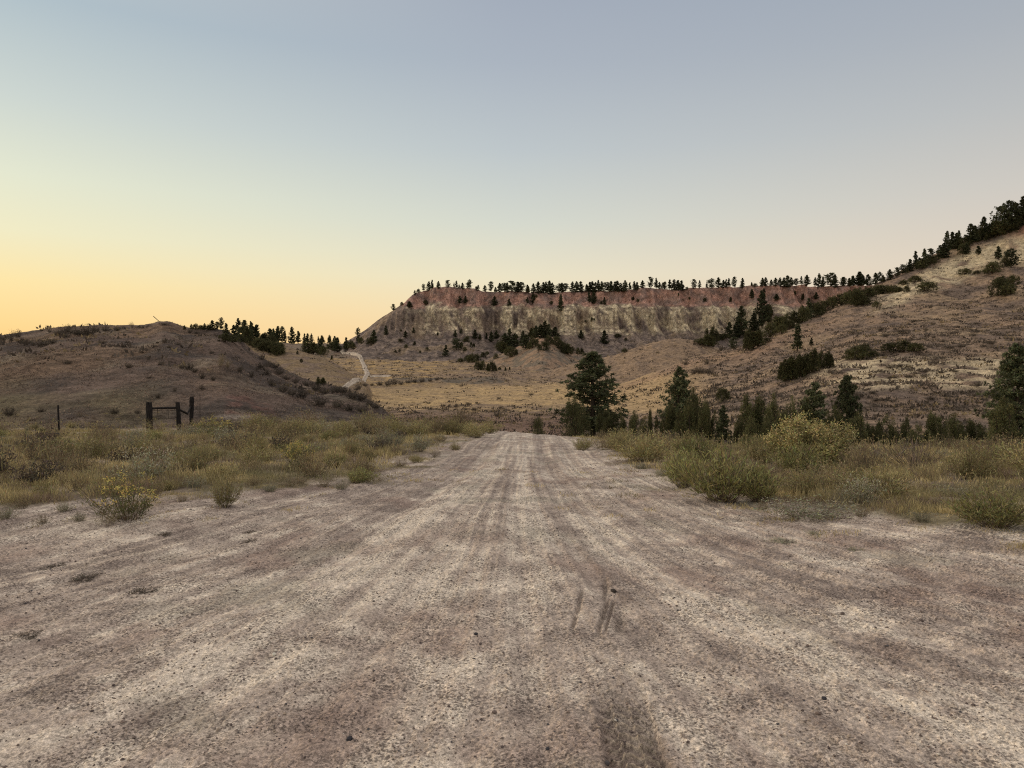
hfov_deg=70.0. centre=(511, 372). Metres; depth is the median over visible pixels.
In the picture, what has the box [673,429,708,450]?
rabbitbrush
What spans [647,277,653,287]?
pine tree
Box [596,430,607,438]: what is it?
greasewood
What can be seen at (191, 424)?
greasewood
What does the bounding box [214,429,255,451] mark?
greasewood
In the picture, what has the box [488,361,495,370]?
juniper tree
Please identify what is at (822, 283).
pine tree
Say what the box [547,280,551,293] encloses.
pine tree
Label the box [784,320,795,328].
juniper tree
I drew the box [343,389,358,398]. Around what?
scrub bush
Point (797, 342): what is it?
pine tree
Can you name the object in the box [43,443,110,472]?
greasewood
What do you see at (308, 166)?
sky
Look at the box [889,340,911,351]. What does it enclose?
juniper tree
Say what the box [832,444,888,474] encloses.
greasewood
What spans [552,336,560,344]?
juniper tree
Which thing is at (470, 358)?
juniper tree
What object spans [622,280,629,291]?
pine tree
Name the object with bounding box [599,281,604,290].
pine tree
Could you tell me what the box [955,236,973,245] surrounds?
juniper tree
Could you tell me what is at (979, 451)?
dead shrub
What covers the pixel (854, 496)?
sagebrush
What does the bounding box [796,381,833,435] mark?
pine tree
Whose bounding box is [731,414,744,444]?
juniper tree
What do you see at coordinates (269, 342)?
juniper tree
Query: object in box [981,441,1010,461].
green shrub
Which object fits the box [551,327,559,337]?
pine tree
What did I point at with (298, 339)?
pine tree
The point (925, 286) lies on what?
juniper tree
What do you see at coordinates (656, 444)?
rabbitbrush
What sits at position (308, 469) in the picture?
greasewood
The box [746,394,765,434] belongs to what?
juniper tree
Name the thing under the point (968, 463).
rabbitbrush
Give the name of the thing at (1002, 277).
juniper tree
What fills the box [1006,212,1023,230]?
juniper tree
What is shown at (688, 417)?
juniper tree
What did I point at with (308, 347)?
juniper tree
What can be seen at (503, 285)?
pine tree
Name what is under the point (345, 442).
sagebrush
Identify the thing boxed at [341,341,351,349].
juniper tree
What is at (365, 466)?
greasewood
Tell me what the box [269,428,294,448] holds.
scrub bush
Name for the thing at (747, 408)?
juniper tree
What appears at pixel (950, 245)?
pine tree
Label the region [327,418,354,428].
rabbitbrush
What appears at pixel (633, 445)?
greasewood
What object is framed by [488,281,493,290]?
pine tree
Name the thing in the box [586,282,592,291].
pine tree
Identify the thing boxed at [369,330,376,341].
pine tree
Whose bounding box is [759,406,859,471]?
golden shrub
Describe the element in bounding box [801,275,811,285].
pine tree
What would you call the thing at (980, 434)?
juniper tree
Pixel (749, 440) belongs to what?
green shrub
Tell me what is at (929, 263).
juniper tree
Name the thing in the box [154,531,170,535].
weed mat
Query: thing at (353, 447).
rabbitbrush
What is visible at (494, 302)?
pine tree
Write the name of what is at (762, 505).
greasewood
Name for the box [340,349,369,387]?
gravel road
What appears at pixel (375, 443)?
scrub bush
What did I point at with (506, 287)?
pine tree
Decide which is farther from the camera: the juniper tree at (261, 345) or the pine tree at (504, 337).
the pine tree at (504, 337)
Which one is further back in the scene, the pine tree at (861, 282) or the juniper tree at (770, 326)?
the pine tree at (861, 282)
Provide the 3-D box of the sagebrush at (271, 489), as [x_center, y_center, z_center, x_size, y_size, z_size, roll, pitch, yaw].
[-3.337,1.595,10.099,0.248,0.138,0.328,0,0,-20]
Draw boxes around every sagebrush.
[0,503,24,519]
[56,502,74,511]
[66,511,89,521]
[107,440,181,482]
[118,426,153,438]
[118,433,163,448]
[176,425,211,435]
[183,473,206,487]
[208,423,244,441]
[263,485,276,491]
[333,481,350,489]
[340,436,355,447]
[357,432,370,440]
[362,427,404,448]
[388,435,402,445]
[405,431,432,451]
[632,463,650,468]
[653,470,665,475]
[745,494,863,520]
[835,470,886,503]
[902,510,932,522]
[934,484,968,496]
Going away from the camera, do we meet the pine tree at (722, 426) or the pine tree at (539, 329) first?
the pine tree at (722, 426)
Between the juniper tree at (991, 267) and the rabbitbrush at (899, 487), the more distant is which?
the juniper tree at (991, 267)
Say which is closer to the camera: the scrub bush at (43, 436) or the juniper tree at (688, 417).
the scrub bush at (43, 436)
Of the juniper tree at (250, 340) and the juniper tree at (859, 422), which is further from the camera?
the juniper tree at (250, 340)
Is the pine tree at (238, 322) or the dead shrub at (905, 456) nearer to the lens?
the dead shrub at (905, 456)
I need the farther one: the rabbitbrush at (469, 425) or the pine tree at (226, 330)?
the pine tree at (226, 330)
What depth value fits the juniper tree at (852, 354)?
112.44 m
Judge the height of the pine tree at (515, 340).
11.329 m
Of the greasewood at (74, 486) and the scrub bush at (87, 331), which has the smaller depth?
the greasewood at (74, 486)
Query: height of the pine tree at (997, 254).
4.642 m
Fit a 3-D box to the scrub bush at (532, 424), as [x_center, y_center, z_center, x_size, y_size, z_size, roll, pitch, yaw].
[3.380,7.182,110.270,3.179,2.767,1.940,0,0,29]
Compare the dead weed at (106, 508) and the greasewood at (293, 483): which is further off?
the greasewood at (293, 483)
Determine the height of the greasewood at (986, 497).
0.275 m
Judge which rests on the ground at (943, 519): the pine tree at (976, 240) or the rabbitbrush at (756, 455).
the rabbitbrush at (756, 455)
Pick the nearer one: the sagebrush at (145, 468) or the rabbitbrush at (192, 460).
the sagebrush at (145, 468)
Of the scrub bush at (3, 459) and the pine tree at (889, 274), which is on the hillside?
the pine tree at (889, 274)
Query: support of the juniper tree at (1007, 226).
on the hillside
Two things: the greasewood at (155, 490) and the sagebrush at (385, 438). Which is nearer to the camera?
the greasewood at (155, 490)
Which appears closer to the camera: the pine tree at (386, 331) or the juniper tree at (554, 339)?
the juniper tree at (554, 339)
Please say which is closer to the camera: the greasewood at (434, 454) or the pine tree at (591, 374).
the greasewood at (434, 454)
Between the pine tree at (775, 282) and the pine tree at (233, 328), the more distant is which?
the pine tree at (775, 282)
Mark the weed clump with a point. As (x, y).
(155, 425)
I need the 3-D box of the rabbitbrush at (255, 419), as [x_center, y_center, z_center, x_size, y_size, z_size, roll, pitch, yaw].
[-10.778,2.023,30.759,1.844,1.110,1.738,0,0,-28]
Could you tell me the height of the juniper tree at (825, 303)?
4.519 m
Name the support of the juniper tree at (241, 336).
on the hill
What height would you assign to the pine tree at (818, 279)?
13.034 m
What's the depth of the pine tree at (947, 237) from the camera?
254.78 m
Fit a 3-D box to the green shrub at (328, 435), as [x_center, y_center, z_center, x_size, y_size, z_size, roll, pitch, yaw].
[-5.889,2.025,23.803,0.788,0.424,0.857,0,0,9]
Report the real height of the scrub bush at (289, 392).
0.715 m
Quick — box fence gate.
[146,397,193,430]
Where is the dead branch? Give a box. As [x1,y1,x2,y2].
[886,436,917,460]
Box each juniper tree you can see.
[218,333,231,342]
[229,333,239,342]
[236,334,247,342]
[241,325,251,342]
[246,335,255,345]
[251,338,266,347]
[253,340,270,350]
[259,332,267,339]
[264,334,276,341]
[265,340,277,351]
[267,342,278,352]
[270,344,287,355]
[300,340,318,353]
[310,341,320,353]
[318,344,328,354]
[326,341,334,350]
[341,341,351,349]
[347,339,352,347]
[364,337,376,344]
[466,352,477,362]
[473,353,481,360]
[474,361,480,370]
[480,360,485,369]
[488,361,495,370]
[495,340,500,349]
[498,341,507,352]
[503,346,517,356]
[528,327,535,336]
[528,336,537,347]
[531,415,546,434]
[539,341,550,350]
[544,335,553,345]
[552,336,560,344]
[554,338,563,348]
[559,341,570,353]
[559,395,588,436]
[565,343,572,354]
[571,400,593,436]
[595,409,609,436]
[599,411,620,436]
[618,414,627,434]
[626,410,639,436]
[637,418,649,436]
[647,409,653,438]
[654,412,662,436]
[660,403,677,436]
[661,282,666,288]
[671,394,697,439]
[690,386,703,436]
[694,338,706,344]
[696,399,711,440]
[703,334,715,347]
[704,325,719,346]
[710,406,719,441]
[714,387,731,402]
[720,333,730,338]
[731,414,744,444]
[739,392,755,436]
[740,412,758,444]
[741,328,754,349]
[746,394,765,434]
[751,329,766,346]
[754,419,782,437]
[761,321,775,337]
[762,387,780,440]
[763,337,771,342]
[766,303,774,320]
[772,315,784,331]
[773,324,787,334]
[775,358,791,381]
[775,409,789,428]
[776,409,787,438]
[777,314,788,326]
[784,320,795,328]
[785,310,802,323]
[785,355,801,378]
[785,391,797,427]
[793,353,806,378]
[797,304,810,321]
[798,395,817,431]
[803,352,817,373]
[804,347,819,372]
[811,301,823,317]
[813,300,826,313]
[815,350,825,368]
[822,299,831,311]
[822,352,833,368]
[823,401,844,436]
[827,294,839,308]
[834,293,846,304]
[838,417,865,443]
[840,288,853,303]
[841,343,873,359]
[844,288,863,307]
[846,407,870,444]
[850,295,872,305]
[852,286,870,295]
[860,342,871,352]
[862,287,878,296]
[865,421,874,441]
[866,351,881,356]
[866,422,883,444]
[870,285,884,293]
[871,300,881,307]
[875,414,900,445]
[876,283,889,292]
[879,342,899,351]
[882,284,899,292]
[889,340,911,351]
[892,286,902,292]
[897,280,909,284]
[900,416,909,443]
[902,284,910,292]
[902,343,928,351]
[903,422,932,445]
[907,275,922,281]
[913,259,929,268]
[914,280,938,290]
[924,411,948,447]
[927,257,937,264]
[930,255,940,261]
[941,430,951,441]
[946,412,966,445]
[953,427,969,446]
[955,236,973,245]
[956,268,974,274]
[957,243,970,253]
[964,417,986,442]
[974,225,989,239]
[975,428,988,444]
[979,260,1001,274]
[985,278,1015,296]
[986,395,1020,447]
[987,219,1006,237]
[991,274,1007,284]
[994,219,1017,234]
[998,281,1018,295]
[1000,256,1012,266]
[1001,248,1022,267]
[1005,274,1022,284]
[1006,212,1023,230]
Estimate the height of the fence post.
1.434 m
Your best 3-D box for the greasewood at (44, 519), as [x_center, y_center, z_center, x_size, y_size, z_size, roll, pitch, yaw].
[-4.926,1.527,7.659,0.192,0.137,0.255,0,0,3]
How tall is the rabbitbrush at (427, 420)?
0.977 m
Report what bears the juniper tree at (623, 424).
on the ground at (943, 519)
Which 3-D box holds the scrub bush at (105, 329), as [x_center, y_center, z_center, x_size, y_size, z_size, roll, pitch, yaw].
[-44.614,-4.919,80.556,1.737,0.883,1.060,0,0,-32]
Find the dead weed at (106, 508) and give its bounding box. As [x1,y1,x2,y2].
[93,507,120,526]
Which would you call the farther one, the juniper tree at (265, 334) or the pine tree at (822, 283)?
the pine tree at (822, 283)
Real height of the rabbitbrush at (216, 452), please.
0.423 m
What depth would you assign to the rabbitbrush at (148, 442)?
16.70 m
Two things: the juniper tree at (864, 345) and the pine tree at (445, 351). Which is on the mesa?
the pine tree at (445, 351)
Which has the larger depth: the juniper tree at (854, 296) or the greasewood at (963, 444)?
the juniper tree at (854, 296)
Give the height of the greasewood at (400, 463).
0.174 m
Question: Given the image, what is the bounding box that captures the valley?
[244,335,719,428]
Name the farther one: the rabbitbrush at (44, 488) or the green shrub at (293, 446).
the green shrub at (293, 446)
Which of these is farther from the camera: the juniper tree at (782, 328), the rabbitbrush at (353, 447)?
the juniper tree at (782, 328)
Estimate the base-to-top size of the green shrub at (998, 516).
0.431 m
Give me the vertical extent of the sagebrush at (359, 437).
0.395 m
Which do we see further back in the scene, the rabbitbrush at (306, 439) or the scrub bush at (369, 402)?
the scrub bush at (369, 402)
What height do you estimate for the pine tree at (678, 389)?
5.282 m
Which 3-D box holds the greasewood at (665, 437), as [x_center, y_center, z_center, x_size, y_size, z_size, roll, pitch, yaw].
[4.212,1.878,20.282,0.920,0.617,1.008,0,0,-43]
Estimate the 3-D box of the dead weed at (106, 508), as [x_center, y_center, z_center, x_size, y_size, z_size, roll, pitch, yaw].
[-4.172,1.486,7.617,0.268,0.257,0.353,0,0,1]
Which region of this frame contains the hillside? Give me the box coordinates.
[578,224,1023,435]
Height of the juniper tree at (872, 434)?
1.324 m
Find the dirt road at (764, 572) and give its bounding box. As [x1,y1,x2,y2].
[0,430,1023,767]
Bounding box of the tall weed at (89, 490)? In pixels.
[78,461,101,505]
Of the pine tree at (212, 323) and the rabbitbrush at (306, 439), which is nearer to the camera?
the rabbitbrush at (306, 439)
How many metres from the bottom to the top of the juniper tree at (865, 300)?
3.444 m
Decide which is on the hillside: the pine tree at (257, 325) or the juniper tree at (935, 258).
the juniper tree at (935, 258)
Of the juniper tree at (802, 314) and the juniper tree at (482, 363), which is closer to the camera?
the juniper tree at (802, 314)
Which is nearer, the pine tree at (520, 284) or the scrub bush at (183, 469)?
the scrub bush at (183, 469)
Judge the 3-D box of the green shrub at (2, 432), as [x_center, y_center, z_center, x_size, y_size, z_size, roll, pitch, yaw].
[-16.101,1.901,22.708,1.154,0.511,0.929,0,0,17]
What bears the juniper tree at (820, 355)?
on the hillside
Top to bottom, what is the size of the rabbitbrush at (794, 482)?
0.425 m
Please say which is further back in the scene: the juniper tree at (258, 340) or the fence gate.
the juniper tree at (258, 340)
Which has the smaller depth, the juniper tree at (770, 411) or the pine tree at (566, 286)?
the juniper tree at (770, 411)
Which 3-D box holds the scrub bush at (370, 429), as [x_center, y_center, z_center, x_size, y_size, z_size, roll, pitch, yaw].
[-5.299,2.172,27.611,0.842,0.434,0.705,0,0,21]
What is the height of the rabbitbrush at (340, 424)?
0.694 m
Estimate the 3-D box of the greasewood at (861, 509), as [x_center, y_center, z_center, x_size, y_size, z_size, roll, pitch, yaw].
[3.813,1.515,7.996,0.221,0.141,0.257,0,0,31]
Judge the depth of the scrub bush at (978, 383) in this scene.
89.32 m
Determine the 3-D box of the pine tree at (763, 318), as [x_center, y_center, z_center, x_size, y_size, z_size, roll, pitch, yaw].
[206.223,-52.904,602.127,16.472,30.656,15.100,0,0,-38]
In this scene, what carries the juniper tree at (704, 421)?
on the ground at (943, 519)
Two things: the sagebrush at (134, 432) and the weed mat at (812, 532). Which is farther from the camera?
the sagebrush at (134, 432)
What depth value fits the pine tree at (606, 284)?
638.87 m
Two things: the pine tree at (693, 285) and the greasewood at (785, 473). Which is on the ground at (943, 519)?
the greasewood at (785, 473)
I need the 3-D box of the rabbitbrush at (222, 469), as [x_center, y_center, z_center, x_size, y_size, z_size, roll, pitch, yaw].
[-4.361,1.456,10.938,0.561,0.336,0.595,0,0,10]
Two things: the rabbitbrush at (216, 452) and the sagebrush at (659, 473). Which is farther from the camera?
the rabbitbrush at (216, 452)
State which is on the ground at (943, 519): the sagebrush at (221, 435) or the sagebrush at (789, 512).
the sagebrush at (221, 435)
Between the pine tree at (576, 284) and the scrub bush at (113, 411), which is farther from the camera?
the pine tree at (576, 284)
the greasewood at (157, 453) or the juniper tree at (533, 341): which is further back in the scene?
the juniper tree at (533, 341)
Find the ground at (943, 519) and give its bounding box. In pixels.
[0,420,1023,550]
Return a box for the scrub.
[0,238,1023,435]
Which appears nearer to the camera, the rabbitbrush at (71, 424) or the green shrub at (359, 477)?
the green shrub at (359, 477)
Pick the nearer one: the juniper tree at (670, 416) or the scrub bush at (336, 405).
the juniper tree at (670, 416)
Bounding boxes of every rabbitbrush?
[28,423,40,427]
[28,480,60,494]
[66,421,76,427]
[73,428,119,458]
[122,432,162,451]
[155,476,180,490]
[179,446,216,472]
[196,444,223,458]
[202,462,243,477]
[209,473,245,507]
[229,440,270,463]
[235,411,277,430]
[255,445,283,461]
[280,418,309,435]
[294,418,323,433]
[296,432,316,442]
[315,414,336,427]
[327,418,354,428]
[333,418,350,433]
[334,422,362,436]
[342,437,367,456]
[349,409,381,428]
[357,446,379,459]
[364,417,387,433]
[389,421,407,434]
[402,418,434,436]
[408,453,426,462]
[413,413,446,430]
[432,415,465,434]
[449,443,460,449]
[454,419,481,433]
[462,422,488,437]
[478,418,505,433]
[572,434,594,449]
[605,427,641,443]
[605,432,633,451]
[613,430,678,461]
[637,436,667,451]
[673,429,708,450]
[732,442,745,450]
[736,431,778,463]
[780,463,836,492]
[828,464,921,497]
[838,461,873,478]
[918,454,937,462]
[936,438,1008,479]
[978,473,1005,490]
[993,436,1023,471]
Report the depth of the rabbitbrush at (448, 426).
27.89 m
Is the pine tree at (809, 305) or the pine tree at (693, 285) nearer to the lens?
the pine tree at (809, 305)
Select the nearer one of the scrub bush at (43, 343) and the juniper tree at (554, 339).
the scrub bush at (43, 343)
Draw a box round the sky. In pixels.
[0,0,1023,343]
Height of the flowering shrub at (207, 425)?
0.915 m
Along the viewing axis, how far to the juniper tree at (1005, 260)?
226.47 m
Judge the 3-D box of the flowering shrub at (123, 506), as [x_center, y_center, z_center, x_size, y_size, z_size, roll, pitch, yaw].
[-4.152,1.302,7.756,0.850,0.632,0.803,0,0,-28]
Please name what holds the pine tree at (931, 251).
on the hillside
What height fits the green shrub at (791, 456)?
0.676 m
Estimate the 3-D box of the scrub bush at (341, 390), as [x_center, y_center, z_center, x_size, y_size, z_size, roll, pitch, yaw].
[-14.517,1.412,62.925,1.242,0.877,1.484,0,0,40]
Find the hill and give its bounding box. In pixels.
[0,321,1022,443]
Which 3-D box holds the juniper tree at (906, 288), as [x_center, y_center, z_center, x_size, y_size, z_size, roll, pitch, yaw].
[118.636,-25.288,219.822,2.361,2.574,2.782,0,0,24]
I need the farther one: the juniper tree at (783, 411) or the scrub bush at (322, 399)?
the scrub bush at (322, 399)
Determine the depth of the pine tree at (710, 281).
635.61 m
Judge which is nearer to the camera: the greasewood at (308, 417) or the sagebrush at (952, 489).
the sagebrush at (952, 489)
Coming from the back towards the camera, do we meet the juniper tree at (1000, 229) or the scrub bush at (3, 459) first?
the juniper tree at (1000, 229)
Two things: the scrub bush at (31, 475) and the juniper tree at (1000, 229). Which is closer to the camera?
the scrub bush at (31, 475)
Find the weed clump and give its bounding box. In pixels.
[144,417,166,430]
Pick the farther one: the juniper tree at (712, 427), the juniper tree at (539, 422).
the juniper tree at (539, 422)
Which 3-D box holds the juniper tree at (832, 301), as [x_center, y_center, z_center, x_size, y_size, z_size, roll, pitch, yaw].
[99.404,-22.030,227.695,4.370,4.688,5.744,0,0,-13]
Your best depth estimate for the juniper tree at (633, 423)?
41.61 m
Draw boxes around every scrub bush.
[0,444,17,473]
[1,406,19,415]
[6,328,14,341]
[7,455,67,483]
[13,329,22,337]
[14,336,28,342]
[20,425,78,451]
[30,338,51,345]
[57,324,77,332]
[78,324,96,335]
[99,327,111,331]
[103,440,144,462]
[107,407,119,413]
[170,462,189,474]
[182,362,194,369]
[214,432,253,447]
[219,420,241,432]
[255,361,265,368]
[261,367,272,374]
[267,376,278,386]
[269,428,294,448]
[272,367,284,374]
[278,383,289,392]
[280,374,291,379]
[285,388,296,395]
[291,388,308,397]
[301,380,315,385]
[305,395,329,406]
[310,382,325,390]
[318,387,330,393]
[329,384,342,392]
[330,398,344,407]
[333,384,348,393]
[340,402,358,410]
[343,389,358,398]
[354,391,368,400]
[356,405,370,411]
[361,427,377,434]
[362,437,390,450]
[363,396,378,405]
[387,429,407,435]
[526,414,541,427]
[657,429,682,440]
[689,366,703,373]
[885,364,898,367]
[885,439,923,446]
[968,381,982,386]
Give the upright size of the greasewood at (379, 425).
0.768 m
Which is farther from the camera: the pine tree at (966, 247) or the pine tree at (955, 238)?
the pine tree at (955, 238)
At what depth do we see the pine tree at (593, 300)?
631.40 m
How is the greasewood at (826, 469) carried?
on the ground at (943, 519)
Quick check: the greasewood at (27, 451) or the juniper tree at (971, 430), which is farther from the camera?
the juniper tree at (971, 430)
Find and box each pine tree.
[208,320,216,329]
[218,317,223,328]
[222,323,230,336]
[230,325,236,335]
[235,318,240,334]
[236,320,251,336]
[252,324,259,335]
[253,325,260,336]
[274,326,281,340]
[278,326,285,340]
[283,331,286,342]
[287,326,295,343]
[295,331,301,342]
[332,337,341,351]
[355,327,360,340]
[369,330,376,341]
[383,325,388,334]
[426,281,431,290]
[441,345,449,355]
[451,338,463,349]
[472,329,478,337]
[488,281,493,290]
[488,332,493,341]
[491,296,497,304]
[494,330,499,338]
[495,333,512,345]
[499,282,505,291]
[504,282,509,291]
[506,328,514,345]
[507,281,517,291]
[508,333,521,346]
[517,282,526,292]
[518,331,524,344]
[519,334,529,348]
[530,293,534,302]
[530,325,540,337]
[533,324,545,337]
[534,281,542,293]
[540,282,547,292]
[540,320,550,337]
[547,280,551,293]
[547,324,554,334]
[547,350,631,436]
[549,282,556,293]
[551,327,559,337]
[555,283,564,291]
[557,294,563,310]
[563,283,569,291]
[569,281,574,291]
[573,281,579,291]
[576,281,584,291]
[578,330,584,338]
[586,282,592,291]
[586,292,591,301]
[591,292,597,302]
[592,282,596,292]
[596,280,600,291]
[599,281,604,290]
[600,330,609,343]
[604,282,609,290]
[608,281,613,290]
[613,281,620,291]
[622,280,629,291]
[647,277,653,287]
[654,366,700,436]
[670,279,676,289]
[673,280,681,290]
[691,279,696,287]
[706,278,714,288]
[712,405,733,444]
[715,277,721,287]
[724,322,733,336]
[728,337,738,349]
[731,277,736,286]
[731,322,744,337]
[734,306,750,335]
[739,278,744,287]
[747,313,760,331]
[748,289,753,297]
[753,290,771,325]
[772,278,780,286]
[782,275,791,287]
[789,323,802,351]
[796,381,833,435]
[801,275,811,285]
[804,298,814,318]
[816,273,821,286]
[821,276,825,286]
[823,272,837,284]
[827,374,863,441]
[829,274,838,287]
[855,271,866,285]
[859,275,866,285]
[864,274,872,284]
[871,273,879,284]
[886,269,893,279]
[893,267,900,275]
[899,264,908,274]
[906,259,915,271]
[912,251,917,263]
[921,248,929,266]
[927,248,934,258]
[934,245,946,256]
[936,243,951,257]
[943,231,949,244]
[946,231,955,249]
[952,233,959,248]
[954,230,961,247]
[962,243,970,253]
[964,223,978,242]
[969,225,980,241]
[972,342,1023,447]
[975,246,981,254]
[978,216,990,239]
[989,205,1016,229]
[994,246,1001,259]
[1002,200,1021,229]
[1008,202,1023,223]
[1014,196,1023,223]
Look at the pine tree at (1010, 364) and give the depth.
24.02 m
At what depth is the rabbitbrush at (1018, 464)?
11.79 m
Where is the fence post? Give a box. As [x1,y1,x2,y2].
[57,405,59,429]
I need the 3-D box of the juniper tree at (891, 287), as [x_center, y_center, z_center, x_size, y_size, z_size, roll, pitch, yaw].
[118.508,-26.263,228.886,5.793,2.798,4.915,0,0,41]
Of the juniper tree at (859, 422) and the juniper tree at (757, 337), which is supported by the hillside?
the juniper tree at (757, 337)
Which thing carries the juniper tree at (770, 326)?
on the hillside
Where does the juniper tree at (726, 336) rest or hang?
on the mesa
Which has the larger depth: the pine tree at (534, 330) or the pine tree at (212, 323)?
the pine tree at (534, 330)
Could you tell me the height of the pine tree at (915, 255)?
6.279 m
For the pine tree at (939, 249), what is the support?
on the hillside
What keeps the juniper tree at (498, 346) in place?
on the mesa
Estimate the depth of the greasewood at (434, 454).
17.41 m
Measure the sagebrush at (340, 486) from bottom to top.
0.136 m
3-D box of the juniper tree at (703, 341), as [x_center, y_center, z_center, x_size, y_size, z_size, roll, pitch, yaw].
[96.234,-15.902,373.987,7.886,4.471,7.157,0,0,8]
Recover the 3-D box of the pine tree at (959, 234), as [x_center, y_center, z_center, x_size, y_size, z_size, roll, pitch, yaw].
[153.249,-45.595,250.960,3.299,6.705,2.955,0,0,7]
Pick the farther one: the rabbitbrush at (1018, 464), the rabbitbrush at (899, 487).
the rabbitbrush at (1018, 464)
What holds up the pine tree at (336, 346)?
on the mesa
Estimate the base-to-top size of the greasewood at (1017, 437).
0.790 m
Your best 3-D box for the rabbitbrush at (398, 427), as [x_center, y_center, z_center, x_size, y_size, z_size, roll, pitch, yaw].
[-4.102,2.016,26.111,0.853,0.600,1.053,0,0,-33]
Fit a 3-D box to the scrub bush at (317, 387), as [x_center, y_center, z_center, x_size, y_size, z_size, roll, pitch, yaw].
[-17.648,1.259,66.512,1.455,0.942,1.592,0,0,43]
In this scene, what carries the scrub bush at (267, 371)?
on the hill
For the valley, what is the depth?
323.36 m
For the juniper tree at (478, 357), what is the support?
on the valley
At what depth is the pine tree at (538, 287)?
627.55 m
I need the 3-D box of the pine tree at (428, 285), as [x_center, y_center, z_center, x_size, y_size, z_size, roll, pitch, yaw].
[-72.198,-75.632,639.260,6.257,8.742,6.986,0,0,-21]
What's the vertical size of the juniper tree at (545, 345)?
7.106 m
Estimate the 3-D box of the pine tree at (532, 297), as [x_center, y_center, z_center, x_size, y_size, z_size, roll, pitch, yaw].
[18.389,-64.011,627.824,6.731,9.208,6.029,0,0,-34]
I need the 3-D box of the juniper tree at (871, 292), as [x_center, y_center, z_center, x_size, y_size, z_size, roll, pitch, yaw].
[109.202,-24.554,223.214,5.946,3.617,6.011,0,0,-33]
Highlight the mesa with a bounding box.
[329,284,872,361]
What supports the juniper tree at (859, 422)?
on the ground at (943, 519)
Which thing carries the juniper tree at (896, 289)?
on the hillside
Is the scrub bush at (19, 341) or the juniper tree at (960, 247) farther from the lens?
the juniper tree at (960, 247)
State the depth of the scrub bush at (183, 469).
11.64 m
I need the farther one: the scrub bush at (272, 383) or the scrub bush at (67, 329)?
the scrub bush at (67, 329)
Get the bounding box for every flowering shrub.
[75,466,161,521]
[190,414,232,434]
[278,440,316,470]
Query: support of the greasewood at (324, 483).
on the dirt road at (764, 572)
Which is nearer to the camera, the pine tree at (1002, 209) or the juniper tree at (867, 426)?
the juniper tree at (867, 426)
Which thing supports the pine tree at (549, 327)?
on the mesa
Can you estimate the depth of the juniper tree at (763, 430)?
29.90 m
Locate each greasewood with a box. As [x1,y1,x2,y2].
[0,431,65,460]
[2,491,31,508]
[28,437,76,463]
[30,512,51,523]
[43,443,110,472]
[59,475,90,490]
[81,426,112,438]
[87,432,128,451]
[96,425,125,439]
[134,442,175,462]
[145,481,165,495]
[173,494,187,501]
[175,420,200,431]
[177,433,200,447]
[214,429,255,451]
[245,474,262,485]
[264,418,302,435]
[267,474,309,486]
[281,406,329,428]
[288,442,341,477]
[311,477,333,486]
[343,456,375,472]
[344,414,377,433]
[363,417,394,434]
[394,459,408,466]
[423,418,446,433]
[429,450,440,457]
[432,435,446,441]
[441,404,479,424]
[589,432,619,449]
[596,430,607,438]
[621,436,654,452]
[649,429,673,445]
[737,456,796,486]
[753,500,768,509]
[789,458,861,489]
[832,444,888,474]
[841,443,856,456]
[849,440,870,451]
[853,507,868,516]
[913,467,939,480]
[928,435,966,450]
[950,438,972,449]
[968,435,1009,458]
[973,483,1009,502]
[977,433,1016,448]
[990,428,1023,459]
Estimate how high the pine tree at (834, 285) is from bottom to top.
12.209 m
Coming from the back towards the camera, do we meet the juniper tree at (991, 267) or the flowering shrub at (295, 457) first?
the juniper tree at (991, 267)
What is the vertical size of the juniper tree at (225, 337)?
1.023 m
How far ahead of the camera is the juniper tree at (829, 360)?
111.35 m
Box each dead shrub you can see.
[45,420,62,430]
[109,462,132,474]
[150,436,187,454]
[241,421,258,432]
[332,432,356,440]
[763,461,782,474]
[848,447,885,465]
[858,435,947,468]
[953,441,1001,460]
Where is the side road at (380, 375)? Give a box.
[368,375,392,376]
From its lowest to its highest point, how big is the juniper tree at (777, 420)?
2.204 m
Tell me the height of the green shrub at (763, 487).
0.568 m
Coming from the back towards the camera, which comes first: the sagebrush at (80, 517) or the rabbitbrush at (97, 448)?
the rabbitbrush at (97, 448)
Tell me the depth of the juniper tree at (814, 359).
110.11 m
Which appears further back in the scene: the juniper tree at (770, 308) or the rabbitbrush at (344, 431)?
the juniper tree at (770, 308)
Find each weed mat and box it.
[9,628,46,639]
[39,561,67,569]
[67,571,103,582]
[119,586,161,598]
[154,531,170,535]
[760,536,801,544]
[804,530,822,535]
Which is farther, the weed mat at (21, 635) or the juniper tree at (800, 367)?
the juniper tree at (800, 367)
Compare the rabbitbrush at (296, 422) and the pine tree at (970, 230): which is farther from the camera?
the pine tree at (970, 230)
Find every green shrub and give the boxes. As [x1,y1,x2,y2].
[0,429,14,436]
[40,436,81,456]
[139,429,162,439]
[277,439,325,456]
[318,429,341,439]
[322,450,349,467]
[345,466,379,483]
[654,446,700,487]
[664,441,775,502]
[670,433,718,462]
[680,449,703,462]
[733,460,786,502]
[735,434,762,446]
[766,439,838,474]
[940,487,1023,528]
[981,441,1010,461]
[1010,466,1023,476]
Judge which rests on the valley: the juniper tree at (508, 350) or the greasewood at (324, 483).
the juniper tree at (508, 350)
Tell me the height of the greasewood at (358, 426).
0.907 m
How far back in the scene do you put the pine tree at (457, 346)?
552.84 m

